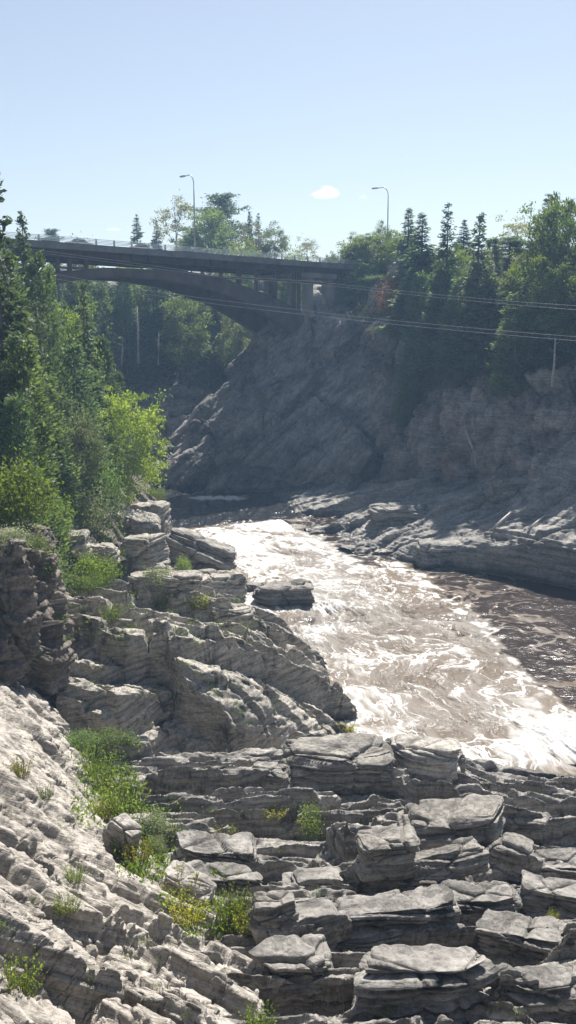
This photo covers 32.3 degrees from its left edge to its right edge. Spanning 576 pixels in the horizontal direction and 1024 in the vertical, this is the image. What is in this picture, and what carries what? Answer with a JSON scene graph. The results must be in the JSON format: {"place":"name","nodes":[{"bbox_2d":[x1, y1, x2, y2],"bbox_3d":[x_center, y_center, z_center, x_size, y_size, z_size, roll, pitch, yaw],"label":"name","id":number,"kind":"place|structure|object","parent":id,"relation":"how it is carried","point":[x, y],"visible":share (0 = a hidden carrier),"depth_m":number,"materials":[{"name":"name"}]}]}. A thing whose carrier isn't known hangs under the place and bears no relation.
{"place":"outdoors","nodes":[
{"label":"outdoors","id":0,"kind":"place"},
{"bbox_2d":[0,521,76,706],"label":"rock outcrop","id":1,"kind":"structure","parent":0,"point":[38,656],"depth_m":42.45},
{"bbox_2d":[0,443,70,534],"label":"shrub","id":2,"kind":"object","parent":1,"relation":"on","point":[14,492],"visible":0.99,"depth_m":46.55,"materials":[{"name":"green plant"}]},
{"bbox_2d":[3,267,173,578],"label":"wooded bank terrain","id":3,"kind":"structure","parent":0,"point":[143,497],"depth_m":75.43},
{"bbox_2d":[0,181,61,511],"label":"spruce tree","id":4,"kind":"object","parent":3,"relation":"on","point":[14,322],"visible":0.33,"depth_m":58.69,"materials":[{"name":"green plant"}]},
{"bbox_2d":[12,211,51,375],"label":"spruce tree","id":5,"kind":"object","parent":3,"relation":"on","point":[22,238],"visible":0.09,"depth_m":77.59,"materials":[{"name":"green plant"}]},
{"bbox_2d":[0,247,68,496],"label":"cedar tree","id":6,"kind":"object","parent":3,"relation":"on","point":[18,283],"visible":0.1,"depth_m":61.83,"materials":[{"name":"green plant"}]},
{"bbox_2d":[0,391,73,586],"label":"cedar tree","id":7,"kind":"object","parent":3,"relation":"on","point":[22,417],"visible":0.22,"depth_m":52.94,"materials":[{"name":"green plant"}]},
{"bbox_2d":[0,330,81,585],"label":"cedar tree","id":8,"kind":"object","parent":3,"relation":"on","point":[17,345],"visible":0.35,"depth_m":55.65,"materials":[{"name":"green plant"}]},
{"bbox_2d":[21,249,81,506],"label":"cedar tree","id":9,"kind":"object","parent":3,"relation":"on","point":[37,295],"visible":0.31,"depth_m":70.61,"materials":[{"name":"green plant"}]},
{"bbox_2d":[39,263,68,404],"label":"cedar tree","id":10,"kind":"object","parent":3,"relation":"on","point":[50,272],"visible":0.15,"depth_m":82.26,"materials":[{"name":"green plant"}]},
{"bbox_2d":[31,374,84,523],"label":"cedar tree","id":11,"kind":"object","parent":3,"relation":"on","point":[58,421],"visible":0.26,"depth_m":66.93,"materials":[{"name":"green plant"}]},
{"bbox_2d":[51,437,82,511],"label":"cedar tree","id":12,"kind":"object","parent":3,"relation":"on","point":[66,471],"visible":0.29,"depth_m":66.48,"materials":[{"name":"green plant"}]},
{"bbox_2d":[36,291,112,396],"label":"broadleaf tree","id":13,"kind":"object","parent":3,"relation":"on","point":[71,329],"visible":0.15,"depth_m":86.92,"materials":[{"name":"green plant"}]},
{"bbox_2d":[66,529,92,560],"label":"boulder","id":14,"kind":"object","parent":3,"relation":"on","point":[82,539],"visible":0.4,"depth_m":63.62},
{"bbox_2d":[48,393,111,501],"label":"broadleaf tree","id":15,"kind":"object","parent":3,"relation":"on","point":[85,433],"visible":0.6,"depth_m":69.76,"materials":[{"name":"green plant"}]},
{"bbox_2d":[51,341,116,500],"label":"cedar tree","id":16,"kind":"object","parent":3,"relation":"on","point":[73,364],"visible":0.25,"depth_m":76.04,"materials":[{"name":"green plant"}]},
{"bbox_2d":[65,280,124,491],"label":"spruce tree","id":17,"kind":"object","parent":3,"relation":"on","point":[91,355],"visible":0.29,"depth_m":80.83,"materials":[{"name":"green plant"}]},
{"bbox_2d":[58,467,133,542],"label":"shrub","id":18,"kind":"object","parent":3,"relation":"on","point":[90,509],"visible":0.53,"depth_m":69.28,"materials":[{"name":"green plant"}]},
{"bbox_2d":[80,441,130,512],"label":"shrub","id":19,"kind":"object","parent":3,"relation":"on","point":[105,476],"visible":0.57,"depth_m":76.13,"materials":[{"name":"green plant"}]},
{"bbox_2d":[91,334,130,482],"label":"cedar tree","id":20,"kind":"object","parent":3,"relation":"on","point":[108,356],"visible":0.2,"depth_m":88.78,"materials":[{"name":"green plant"}]},
{"bbox_2d":[90,387,173,508],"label":"broadleaf tree","id":21,"kind":"object","parent":3,"relation":"on","point":[126,426],"visible":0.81,"depth_m":82.59,"materials":[{"name":"green plant"}]},
{"bbox_2d":[112,504,160,535],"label":"boulder","id":22,"kind":"object","parent":3,"relation":"on","point":[142,521],"visible":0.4,"depth_m":77.93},
{"bbox_2d":[130,500,170,533],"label":"boulder","id":23,"kind":"object","parent":3,"relation":"on","point":[161,509],"visible":0.41,"depth_m":87.83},
{"bbox_2d":[0,681,271,1023],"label":"pale slab ground","id":24,"kind":"structure","parent":0,"point":[38,844],"depth_m":17.80,"materials":[{"name":"stone"}]},
{"bbox_2d":[0,942,47,997],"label":"weed clump","id":25,"kind":"object","parent":24,"relation":"on","point":[24,983],"visible":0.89,"depth_m":13.33,"materials":[{"name":"green plant"}]},
{"bbox_2d":[77,756,140,800],"bbox_3d":[-5.912,8.881,32.645,2.201,1.296,2.037,-9,14,-42],"label":"weed clump","id":26,"kind":"object","parent":24,"relation":"on","point":[107,769],"visible":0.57,"depth_m":32.75,"materials":[{"name":"green plant"}]},
{"bbox_2d":[96,767,151,816],"bbox_3d":[-4.941,8.539,29.772,1.686,1.257,1.620,7,12,37],"label":"weed clump","id":27,"kind":"object","parent":24,"relation":"on","point":[126,805],"visible":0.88,"depth_m":29.69,"materials":[{"name":"green plant"}]},
{"bbox_2d":[161,882,213,928],"bbox_3d":[-2.046,7.947,20.029,1.044,0.738,1.075,6,12,31],"label":"goldenrod clump","id":28,"kind":"object","parent":24,"relation":"on","point":[183,918],"visible":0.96,"depth_m":19.94,"materials":[{"name":"yellow plant"}]},
{"bbox_2d":[40,269,321,475],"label":"gorge terrain","id":29,"kind":"structure","parent":0,"point":[178,408],"depth_m":156.11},
{"bbox_2d":[59,280,91,360],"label":"cedar tree","id":30,"kind":"object","parent":29,"relation":"on","point":[67,297],"visible":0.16,"depth_m":146.20,"materials":[{"name":"green plant"}]},
{"bbox_2d":[85,281,126,391],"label":"cedar tree","id":31,"kind":"object","parent":29,"relation":"on","point":[102,292],"visible":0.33,"depth_m":152.80,"materials":[{"name":"green plant"}]},
{"bbox_2d":[110,282,145,391],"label":"cedar tree","id":32,"kind":"object","parent":29,"relation":"on","point":[118,316],"visible":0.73,"depth_m":158.30,"materials":[{"name":"green plant"}]},
{"bbox_2d":[105,267,156,365],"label":"broadleaf tree","id":33,"kind":"object","parent":29,"relation":"on","point":[136,299],"visible":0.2,"depth_m":161.26,"materials":[{"name":"green plant"}]},
{"bbox_2d":[130,286,172,385],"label":"cedar tree","id":34,"kind":"object","parent":29,"relation":"on","point":[148,313],"visible":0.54,"depth_m":159.39,"materials":[{"name":"green plant"}]},
{"bbox_2d":[139,290,184,377],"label":"spruce tree","id":35,"kind":"object","parent":29,"relation":"on","point":[163,370],"visible":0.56,"depth_m":158.48,"materials":[{"name":"green plant"}]},
{"bbox_2d":[149,189,201,250],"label":"broadleaf tree","id":36,"kind":"object","parent":29,"relation":"on","point":[175,222],"visible":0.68,"depth_m":187.83,"materials":[{"name":"green plant"}]},
{"bbox_2d":[155,293,216,388],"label":"broadleaf tree","id":37,"kind":"object","parent":29,"relation":"on","point":[189,354],"visible":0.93,"depth_m":154.33,"materials":[{"name":"green plant"}]},
{"bbox_2d":[184,349,227,389],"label":"cedar tree","id":38,"kind":"object","parent":29,"relation":"on","point":[197,375],"visible":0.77,"depth_m":155.55,"materials":[{"name":"green plant"}]},
{"bbox_2d":[183,207,236,254],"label":"broadleaf tree","id":39,"kind":"object","parent":29,"relation":"on","point":[210,217],"visible":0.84,"depth_m":177.20,"materials":[{"name":"green plant"}]},
{"bbox_2d":[177,192,254,253],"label":"pine tree","id":40,"kind":"object","parent":29,"relation":"on","point":[221,201],"visible":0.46,"depth_m":196.22,"materials":[{"name":"green plant"}]},
{"bbox_2d":[259,221,291,258],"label":"broadleaf tree","id":41,"kind":"object","parent":29,"relation":"on","point":[283,244],"visible":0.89,"depth_m":179.14,"materials":[{"name":"green plant"}]},
{"bbox_2d":[50,555,357,754],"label":"bank rock ground","id":42,"kind":"structure","parent":0,"point":[292,666],"depth_m":48.71,"materials":[{"name":"stone"}]},
{"bbox_2d":[68,546,125,587],"bbox_3d":[-11.475,3.382,58.608,3.838,2.665,3.333,2,10,13],"label":"shrub","id":43,"kind":"object","parent":42,"relation":"on","point":[88,566],"visible":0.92,"depth_m":58.43,"materials":[{"name":"green plant"}]},
{"bbox_2d":[120,533,170,570],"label":"boulder","id":44,"kind":"object","parent":42,"relation":"on","point":[151,550],"visible":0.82,"depth_m":69.55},
{"bbox_2d":[128,569,207,594],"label":"boulder","id":45,"kind":"object","parent":42,"relation":"on","point":[184,581],"visible":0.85,"depth_m":59.46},
{"bbox_2d":[166,527,236,570],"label":"boulder","id":46,"kind":"object","parent":42,"relation":"on","point":[194,546],"visible":0.65,"depth_m":75.98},
{"bbox_2d":[198,568,247,597],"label":"boulder","id":47,"kind":"object","parent":42,"relation":"on","point":[235,580],"visible":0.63,"depth_m":72.87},
{"bbox_2d":[211,603,255,625],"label":"boulder","id":48,"kind":"object","parent":42,"relation":"on","point":[244,613],"visible":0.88,"depth_m":58.72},
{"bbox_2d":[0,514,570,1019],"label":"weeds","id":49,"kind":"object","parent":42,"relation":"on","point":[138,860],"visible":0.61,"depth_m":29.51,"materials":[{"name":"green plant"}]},
{"bbox_2d":[152,302,411,494],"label":"rock face terrain","id":50,"kind":"object","parent":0,"point":[281,410],"visible":0.59,"depth_m":133.15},
{"bbox_2d":[1,232,393,341],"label":"arch bridge","id":51,"kind":"structure","parent":50,"relation":"on","point":[254,320],"depth_m":130.19,"materials":[{"name":"concrete"}]},
{"bbox_2d":[211,312,255,377],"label":"broadleaf tree","id":52,"kind":"object","parent":50,"relation":"on","point":[235,347],"visible":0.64,"depth_m":151.29,"materials":[{"name":"green plant"}]},
{"bbox_2d":[0,0,575,271],"label":"sky","id":53,"kind":"structure","parent":0,"point":[297,109],"materials":[{"name":"blue"}]},
{"bbox_2d":[66,477,575,774],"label":"river water","id":54,"kind":"structure","parent":0,"point":[478,665],"depth_m":68.44,"materials":[{"name":"liquid"}]},
{"bbox_2d":[252,578,314,606],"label":"boulder","id":55,"kind":"object","parent":54,"relation":"in","point":[295,592],"visible":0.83,"depth_m":74.99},
{"bbox_2d":[78,733,575,1023],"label":"rock ledges","id":56,"kind":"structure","parent":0,"point":[524,793],"depth_m":31.09,"materials":[{"name":"stone"}]},
{"bbox_2d":[87,724,143,755],"bbox_3d":[-6.849,8.867,38.814,2.297,0.971,2.285,2,10,9],"label":"shrub","id":57,"kind":"object","parent":56,"relation":"on","point":[112,736],"visible":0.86,"depth_m":38.92,"materials":[{"name":"green plant"}]},
{"bbox_2d":[99,813,141,860],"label":"boulder","id":58,"kind":"object","parent":56,"relation":"on","point":[123,825],"visible":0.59,"depth_m":24.67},
{"bbox_2d":[129,801,176,840],"bbox_3d":[-4.021,8.846,28.344,1.883,1.156,1.595,-3,10,-17],"label":"shrub","id":59,"kind":"object","parent":56,"relation":"on","point":[154,823],"visible":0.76,"depth_m":28.20,"materials":[{"name":"green plant"}]},
{"bbox_2d":[162,860,216,905],"bbox_3d":[-2.296,8.649,22.916,1.296,0.687,0.921,20,16,16],"label":"boulder","id":60,"kind":"object","parent":56,"relation":"on","point":[206,889],"visible":0.71,"depth_m":22.71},
{"bbox_2d":[164,830,256,866],"bbox_3d":[-2.085,9.197,26.743,2.507,0.876,1.347,5,10,-3],"label":"rock slab","id":61,"kind":"object","parent":56,"relation":"on","point":[237,848],"visible":0.82,"depth_m":26.52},
{"bbox_2d":[187,860,262,895],"bbox_3d":[-1.619,9.195,24.695,2.192,0.739,1.089,4,9,-9],"label":"rock slab","id":62,"kind":"object","parent":56,"relation":"on","point":[244,876],"visible":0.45,"depth_m":24.48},
{"bbox_2d":[212,881,251,934],"bbox_3d":[-1.055,8.074,20.247,1.051,0.927,0.973,1,10,5],"label":"weed clump","id":63,"kind":"object","parent":56,"relation":"on","point":[234,906],"visible":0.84,"depth_m":20.33,"materials":[{"name":"green plant"}]},
{"bbox_2d":[246,890,299,944],"bbox_3d":[-0.286,8.134,19.834,1.096,0.959,0.888,-1,10,-4],"label":"boulder","id":64,"kind":"object","parent":56,"relation":"on","point":[274,911],"visible":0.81,"depth_m":19.57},
{"bbox_2d":[252,761,293,791],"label":"boulder","id":65,"kind":"object","parent":56,"relation":"on","point":[278,778],"visible":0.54,"depth_m":34.39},
{"bbox_2d":[248,934,333,1016],"bbox_3d":[0.056,8.691,18.472,1.680,1.244,1.197,-1,10,-4],"label":"rock slab","id":66,"kind":"object","parent":56,"relation":"on","point":[303,962],"visible":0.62,"depth_m":18.22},
{"bbox_2d":[295,800,326,840],"bbox_3d":[0.692,9.664,31.315,1.359,1.226,1.577,-1,10,-4],"label":"shrub","id":67,"kind":"object","parent":56,"relation":"on","point":[313,821],"visible":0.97,"depth_m":31.11,"materials":[{"name":"green plant"}]},
{"bbox_2d":[281,733,395,795],"bbox_3d":[1.787,9.191,36.120,4.171,1.769,2.498,-1,10,-4],"label":"boulder","id":68,"kind":"object","parent":56,"relation":"on","point":[327,763],"visible":0.82,"depth_m":35.33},
{"bbox_2d":[328,924,406,952],"bbox_3d":[1.055,8.916,20.578,2.868,0.528,1.259,-5,10,-4],"label":"rock slab","id":69,"kind":"object","parent":56,"relation":"on","point":[366,944],"visible":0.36,"depth_m":20.23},
{"bbox_2d":[296,884,460,938],"bbox_3d":[1.704,8.503,20.878,3.866,0.723,1.250,-6,10,-5],"label":"rock slab","id":70,"kind":"object","parent":69,"relation":"on","point":[434,907],"visible":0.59,"depth_m":20.71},
{"bbox_2d":[282,866,458,895],"bbox_3d":[2.096,9.526,25.236,4.516,0.877,1.543,-4,10,-4],"label":"rock slab","id":71,"kind":"object","parent":56,"relation":"on","point":[326,876],"visible":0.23,"depth_m":24.98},
{"bbox_2d":[352,824,419,882],"bbox_3d":[2.488,8.598,25.032,1.675,1.126,1.106,-2,10,-12],"label":"boulder","id":72,"kind":"object","parent":71,"relation":"on","point":[395,849],"visible":0.99,"depth_m":24.66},
{"bbox_2d":[389,734,461,783],"bbox_3d":[5.062,9.205,36.911,2.710,1.606,1.989,1,10,8],"label":"boulder","id":73,"kind":"object","parent":56,"relation":"on","point":[437,759],"visible":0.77,"depth_m":36.19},
{"bbox_2d":[349,944,502,1023],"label":"rock slab","id":74,"kind":"object","parent":56,"relation":"on","point":[453,980],"visible":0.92,"depth_m":16.66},
{"bbox_2d":[411,836,489,886],"bbox_3d":[4.051,8.944,25.437,2.130,0.784,1.080,-10,11,-6],"label":"boulder","id":75,"kind":"object","parent":56,"relation":"on","point":[462,856],"visible":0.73,"depth_m":25.14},
{"bbox_2d":[397,793,505,850],"bbox_3d":[4.820,9.234,28.858,3.229,1.573,1.906,-3,10,-2],"label":"boulder","id":76,"kind":"object","parent":56,"relation":"on","point":[480,819],"visible":0.69,"depth_m":28.31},
{"bbox_2d":[444,880,522,926],"bbox_3d":[4.253,8.862,22.485,2.065,0.713,1.190,0,10,2],"label":"rock slab","id":77,"kind":"object","parent":56,"relation":"on","point":[479,899],"visible":0.52,"depth_m":22.25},
{"bbox_2d":[485,832,533,884],"bbox_3d":[6.037,9.501,27.462,1.298,1.165,1.156,13,20,12],"label":"boulder","id":78,"kind":"object","parent":56,"relation":"on","point":[509,852],"visible":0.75,"depth_m":27.09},
{"bbox_2d":[474,909,566,967],"bbox_3d":[4.791,9.206,20.752,2.198,1.324,1.176,4,10,4],"label":"rock slab","id":79,"kind":"object","parent":56,"relation":"on","point":[502,934],"visible":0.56,"depth_m":20.52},
{"bbox_2d":[503,811,550,843],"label":"boulder","id":80,"kind":"object","parent":56,"relation":"on","point":[536,830],"visible":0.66,"depth_m":31.27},
{"bbox_2d":[483,963,575,1023],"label":"rock slab","id":81,"kind":"object","parent":56,"relation":"on","point":[554,978],"visible":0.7,"depth_m":16.92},
{"bbox_2d":[515,870,575,919],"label":"rock slab","id":82,"kind":"object","parent":56,"relation":"on","point":[538,893],"visible":0.68,"depth_m":22.72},
{"bbox_2d":[530,847,575,879],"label":"rock slab","id":83,"kind":"object","parent":56,"relation":"on","point":[567,867],"visible":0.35,"depth_m":27.71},
{"bbox_2d":[273,438,575,588],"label":"rock shelf terrain","id":84,"kind":"object","parent":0,"point":[510,545],"visible":0.73,"depth_m":93.30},
{"bbox_2d":[366,503,427,531],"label":"boulder","id":85,"kind":"object","parent":84,"relation":"on","point":[384,514],"visible":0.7,"depth_m":99.60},
{"bbox_2d":[414,537,460,567],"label":"boulder","id":86,"kind":"object","parent":84,"relation":"on","point":[437,553],"visible":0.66,"depth_m":87.49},
{"bbox_2d":[484,477,529,502],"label":"boulder","id":87,"kind":"object","parent":84,"relation":"on","point":[500,490],"visible":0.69,"depth_m":96.81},
{"bbox_2d":[360,250,575,486],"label":"cliff terrain","id":88,"kind":"structure","parent":0,"point":[510,436],"depth_m":108.40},
{"bbox_2d":[333,235,378,295],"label":"broadleaf tree","id":89,"kind":"object","parent":88,"relation":"on","point":[348,255],"visible":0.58,"depth_m":143.43,"materials":[{"name":"green plant"}]},
{"bbox_2d":[345,262,387,303],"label":"broadleaf tree","id":90,"kind":"object","parent":88,"relation":"on","point":[372,270],"visible":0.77,"depth_m":140.37,"materials":[{"name":"green plant"}]},
{"bbox_2d":[346,229,399,275],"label":"broadleaf tree","id":91,"kind":"object","parent":88,"relation":"on","point":[368,241],"visible":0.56,"depth_m":141.97,"materials":[{"name":"green plant"}]},
{"bbox_2d":[375,277,424,335],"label":"spruce tree","id":92,"kind":"object","parent":88,"relation":"on","point":[398,306],"visible":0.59,"depth_m":123.40,"materials":[{"name":"green plant"}]},
{"bbox_2d":[382,207,420,303],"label":"spruce tree","id":93,"kind":"object","parent":88,"relation":"on","point":[401,249],"visible":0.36,"depth_m":132.68,"materials":[{"name":"green plant"}]},
{"bbox_2d":[387,336,426,435],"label":"cedar tree","id":94,"kind":"object","parent":88,"relation":"on","point":[400,424],"visible":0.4,"depth_m":120.57,"materials":[{"name":"green plant"}]},
{"bbox_2d":[388,270,440,421],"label":"cedar tree","id":95,"kind":"object","parent":88,"relation":"on","point":[413,305],"visible":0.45,"depth_m":119.51,"materials":[{"name":"green plant"}]},
{"bbox_2d":[394,212,439,310],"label":"spruce tree","id":96,"kind":"object","parent":88,"relation":"on","point":[414,258],"visible":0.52,"depth_m":123.70,"materials":[{"name":"green plant"}]},
{"bbox_2d":[401,284,447,388],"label":"spruce tree","id":97,"kind":"object","parent":88,"relation":"on","point":[419,332],"visible":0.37,"depth_m":117.21,"materials":[{"name":"green plant"}]},
{"bbox_2d":[404,267,465,393],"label":"cedar tree","id":98,"kind":"object","parent":88,"relation":"on","point":[445,274],"visible":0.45,"depth_m":115.46,"materials":[{"name":"green plant"}]},
{"bbox_2d":[420,202,462,342],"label":"spruce tree","id":99,"kind":"object","parent":88,"relation":"on","point":[446,250],"visible":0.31,"depth_m":117.02,"materials":[{"name":"green plant"}]},
{"bbox_2d":[428,276,473,364],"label":"cedar tree","id":100,"kind":"object","parent":88,"relation":"on","point":[451,306],"visible":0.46,"depth_m":112.89,"materials":[{"name":"green plant"}]},
{"bbox_2d":[434,260,480,380],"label":"spruce tree","id":101,"kind":"object","parent":88,"relation":"on","point":[455,347],"visible":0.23,"depth_m":111.31,"materials":[{"name":"green plant"}]},
{"bbox_2d":[443,212,497,385],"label":"spruce tree","id":102,"kind":"object","parent":88,"relation":"on","point":[473,283],"visible":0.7,"depth_m":108.92,"materials":[{"name":"green plant"}]},
{"bbox_2d":[453,272,503,366],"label":"spruce tree","id":103,"kind":"object","parent":88,"relation":"on","point":[482,329],"visible":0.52,"depth_m":108.14,"materials":[{"name":"green plant"}]},
{"bbox_2d":[463,271,525,333],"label":"broadleaf tree","id":104,"kind":"object","parent":88,"relation":"on","point":[506,285],"visible":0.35,"depth_m":107.87,"materials":[{"name":"green plant"}]},
{"bbox_2d":[479,288,518,381],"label":"cedar tree","id":105,"kind":"object","parent":88,"relation":"on","point":[495,322],"visible":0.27,"depth_m":106.55,"materials":[{"name":"green plant"}]},
{"bbox_2d":[483,235,530,270],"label":"pine tree","id":106,"kind":"object","parent":88,"relation":"on","point":[513,240],"visible":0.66,"depth_m":119.41,"materials":[{"name":"green plant"}]},
{"bbox_2d":[480,291,547,402],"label":"cedar tree","id":107,"kind":"object","parent":88,"relation":"on","point":[506,327],"visible":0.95,"depth_m":101.91,"materials":[{"name":"green plant"}]},
{"bbox_2d":[516,273,569,339],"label":"broadleaf tree","id":108,"kind":"object","parent":88,"relation":"on","point":[535,317],"visible":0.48,"depth_m":101.62,"materials":[{"name":"green plant"}]},
{"bbox_2d":[511,191,575,302],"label":"broadleaf tree","id":109,"kind":"object","parent":88,"relation":"on","point":[533,248],"visible":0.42,"depth_m":105.19,"materials":[{"name":"green plant"}]},
{"bbox_2d":[528,274,575,363],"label":"spruce tree","id":110,"kind":"object","parent":88,"relation":"on","point":[561,349],"visible":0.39,"depth_m":100.78,"materials":[{"name":"green plant"}]},
{"bbox_2d":[537,201,575,302],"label":"broadleaf tree","id":111,"kind":"object","parent":88,"relation":"on","point":[559,242],"visible":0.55,"depth_m":101.91,"materials":[{"name":"green plant"}]},
{"bbox_2d":[538,255,575,361],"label":"broadleaf tree","id":112,"kind":"object","parent":88,"relation":"on","point":[566,278],"visible":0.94,"depth_m":98.00,"materials":[{"name":"green plant"}]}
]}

